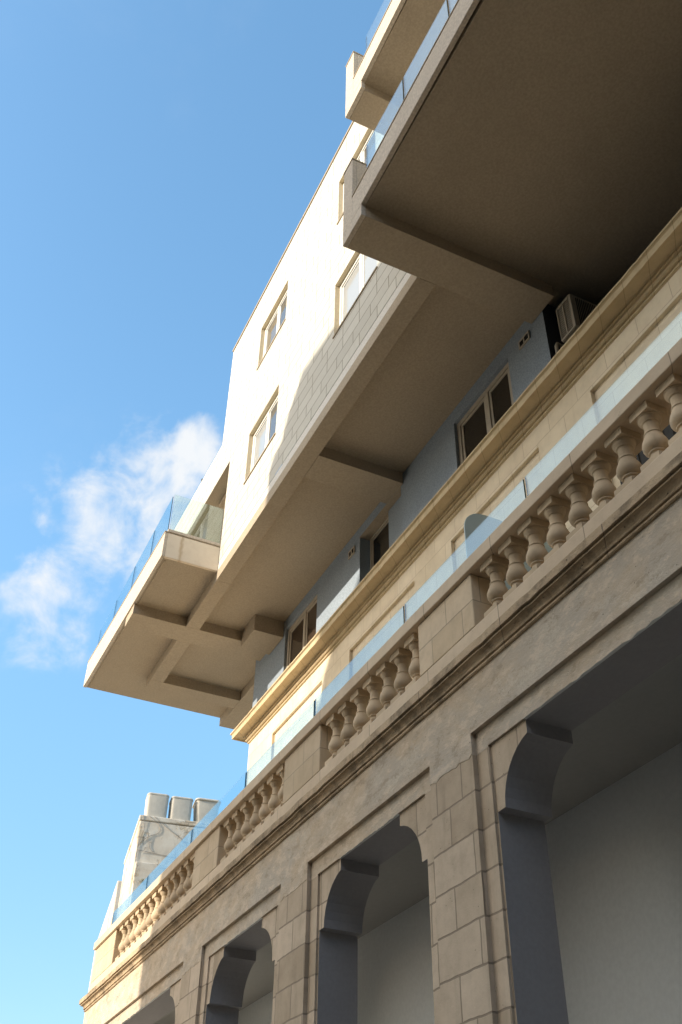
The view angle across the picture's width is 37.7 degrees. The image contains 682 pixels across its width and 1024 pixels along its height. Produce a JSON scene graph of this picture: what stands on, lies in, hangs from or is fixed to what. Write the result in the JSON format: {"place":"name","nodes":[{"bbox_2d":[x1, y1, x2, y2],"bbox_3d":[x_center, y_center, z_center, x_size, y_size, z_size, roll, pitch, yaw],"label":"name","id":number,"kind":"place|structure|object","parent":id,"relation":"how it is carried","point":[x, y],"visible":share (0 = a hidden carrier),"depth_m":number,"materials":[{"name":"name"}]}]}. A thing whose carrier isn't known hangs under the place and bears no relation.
{"place":"outdoors","nodes":[
{"label":"outdoors","id":0,"kind":"place"},
{"bbox_2d":[0,0,390,1023],"label":"sky","id":1,"kind":"structure","parent":0,"point":[160,160],"materials":[{"name":"blue"}]},
{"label":"square","id":2,"kind":"structure","parent":0,"visible":0},
{"bbox_2d":[83,815,209,1022],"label":"neighbour house","id":3,"kind":"structure","parent":2,"relation":"on","point":[130,889],"depth_m":28.98,"materials":[{"name":"white paint"}]},
{"bbox_2d":[144,792,168,817],"bbox_3d":[-5.536,8.902,29.873,0.659,0.774,0.659,11,-41,-12],"label":"water tank","id":4,"kind":"object","parent":3,"relation":"on","point":[156,804],"visible":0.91,"depth_m":29.66,"materials":[{"name":"white plastic"}]},
{"bbox_2d":[168,796,192,820],"bbox_3d":[-4.845,9.045,30.017,0.666,0.754,0.666,11,-41,-12],"label":"water tank","id":5,"kind":"object","parent":3,"relation":"on","point":[180,808],"visible":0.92,"depth_m":29.81,"materials":[{"name":"white plastic"}]},
{"bbox_2d":[192,798,220,822],"bbox_3d":[-4.102,9.198,30.219,0.783,0.794,0.783,11,-41,-12],"label":"water tank","id":6,"kind":"object","parent":3,"relation":"on","point":[205,810],"visible":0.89,"depth_m":30.03,"materials":[{"name":"white plastic"}]},
{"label":"pavement","id":7,"kind":"structure","parent":0,"visible":0},
{"bbox_2d":[79,207,681,1023],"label":"arcade building","id":8,"kind":"structure","parent":7,"relation":"on","point":[485,827],"depth_m":8.98,"materials":[{"name":"stone"}]},
{"bbox_2d":[83,0,681,728],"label":"apartment building","id":9,"kind":"structure","parent":8,"relation":"on","point":[501,180],"depth_m":14.08,"materials":[{"name":"white paint"}]},
{"bbox_2d":[250,395,277,471],"bbox_3d":[-1.341,-1.385,18.113,0.048,1.220,1.452,17,-42,-19],"label":"window","id":10,"kind":"structure","parent":9,"relation":"in","point":[267,427],"depth_m":18.34,"materials":[{"name":"white glass"}]},
{"bbox_2d":[263,289,287,356],"bbox_3d":[-1.261,-3.708,19.912,0.048,1.224,1.416,17,-42,-19],"label":"window","id":11,"kind":"structure","parent":9,"relation":"in","point":[279,315],"depth_m":20.17,"materials":[{"name":"beige glass"}]},
{"bbox_2d":[286,595,316,667],"bbox_3d":[-0.690,2.351,18.337,0.048,1.268,1.472,17,-42,-19],"label":"window","id":12,"kind":"structure","parent":9,"relation":"in","point":[303,629],"depth_m":18.53,"materials":[{"name":"beige wood"}]},
{"bbox_2d":[339,254,376,325],"bbox_3d":[0.309,-3.608,15.483,0.048,1.272,1.472,17,-42,-19],"label":"window","id":13,"kind":"structure","parent":9,"relation":"in","point":[363,267],"depth_m":15.75,"materials":[{"name":"white glass"}]},
{"bbox_2d":[343,130,375,209],"bbox_3d":[0.360,-5.901,17.336,0.048,1.264,1.436,17,-42,-19],"label":"window","id":14,"kind":"structure","parent":9,"relation":"in","point":[366,154],"depth_m":17.40,"materials":[{"name":"white glass"}]},
{"bbox_2d":[370,518,388,569],"bbox_3d":[0.673,0.779,16.304,0.048,1.384,0.796,17,-42,-19],"label":"window","id":15,"kind":"structure","parent":9,"relation":"in","point":[379,542],"depth_m":16.61,"materials":[{"name":"beige metal"}]},
{"bbox_2d":[457,363,513,464],"bbox_3d":[2.038,-1.225,13.903,0.048,1.220,1.456,17,-42,-19],"label":"window","id":16,"kind":"structure","parent":9,"relation":"in","point":[497,398],"depth_m":14.06,"materials":[{"name":"beige wood"}]},
{"bbox_2d":[555,342,562,352],"bbox_3d":[2.769,-1.867,12.521,0.153,0.771,0.050,29,-47,-30],"label":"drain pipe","id":17,"kind":"object","parent":9,"relation":"attached to","point":[557,345],"visible":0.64,"depth_m":12.65,"materials":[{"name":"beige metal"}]},
{"bbox_2d":[556,294,596,342],"bbox_3d":[3.240,-2.101,12.616,0.882,1.265,0.320,17,-42,-19],"label":"air conditioner","id":18,"kind":"object","parent":9,"relation":"on","point":[573,312],"visible":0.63,"depth_m":12.67,"materials":[{"name":"beige metal"}]},
{"bbox_2d":[89,338,681,990],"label":"stone balustrade","id":19,"kind":"object","parent":8,"relation":"on","point":[461,608],"visible":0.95,"depth_m":8.83,"materials":[{"name":"stone"}]},
{"bbox_2d":[112,477,527,923],"bbox_3d":[0.667,1.123,10.055,0.014,0.501,21.940,17,-42,-19],"label":"glass railing","id":20,"kind":"object","parent":19,"relation":"on","point":[404,618],"visible":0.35,"depth_m":11.70,"materials":[{"name":"clear glass"}]},
{"bbox_2d":[464,514,551,589],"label":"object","id":21,"kind":"object","parent":8,"relation":"on","point":[479,529],"visible":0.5,"depth_m":10.76,"materials":[{"name":"glass"}]},
{"bbox_2d":[620,424,676,484],"bbox_3d":[3.319,-0.185,9.332,0.026,3.204,1.820,17,-42,-19],"label":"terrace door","id":22,"kind":"structure","parent":8,"relation":"in","point":[668,431],"depth_m":10.05,"materials":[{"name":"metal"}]}
]}

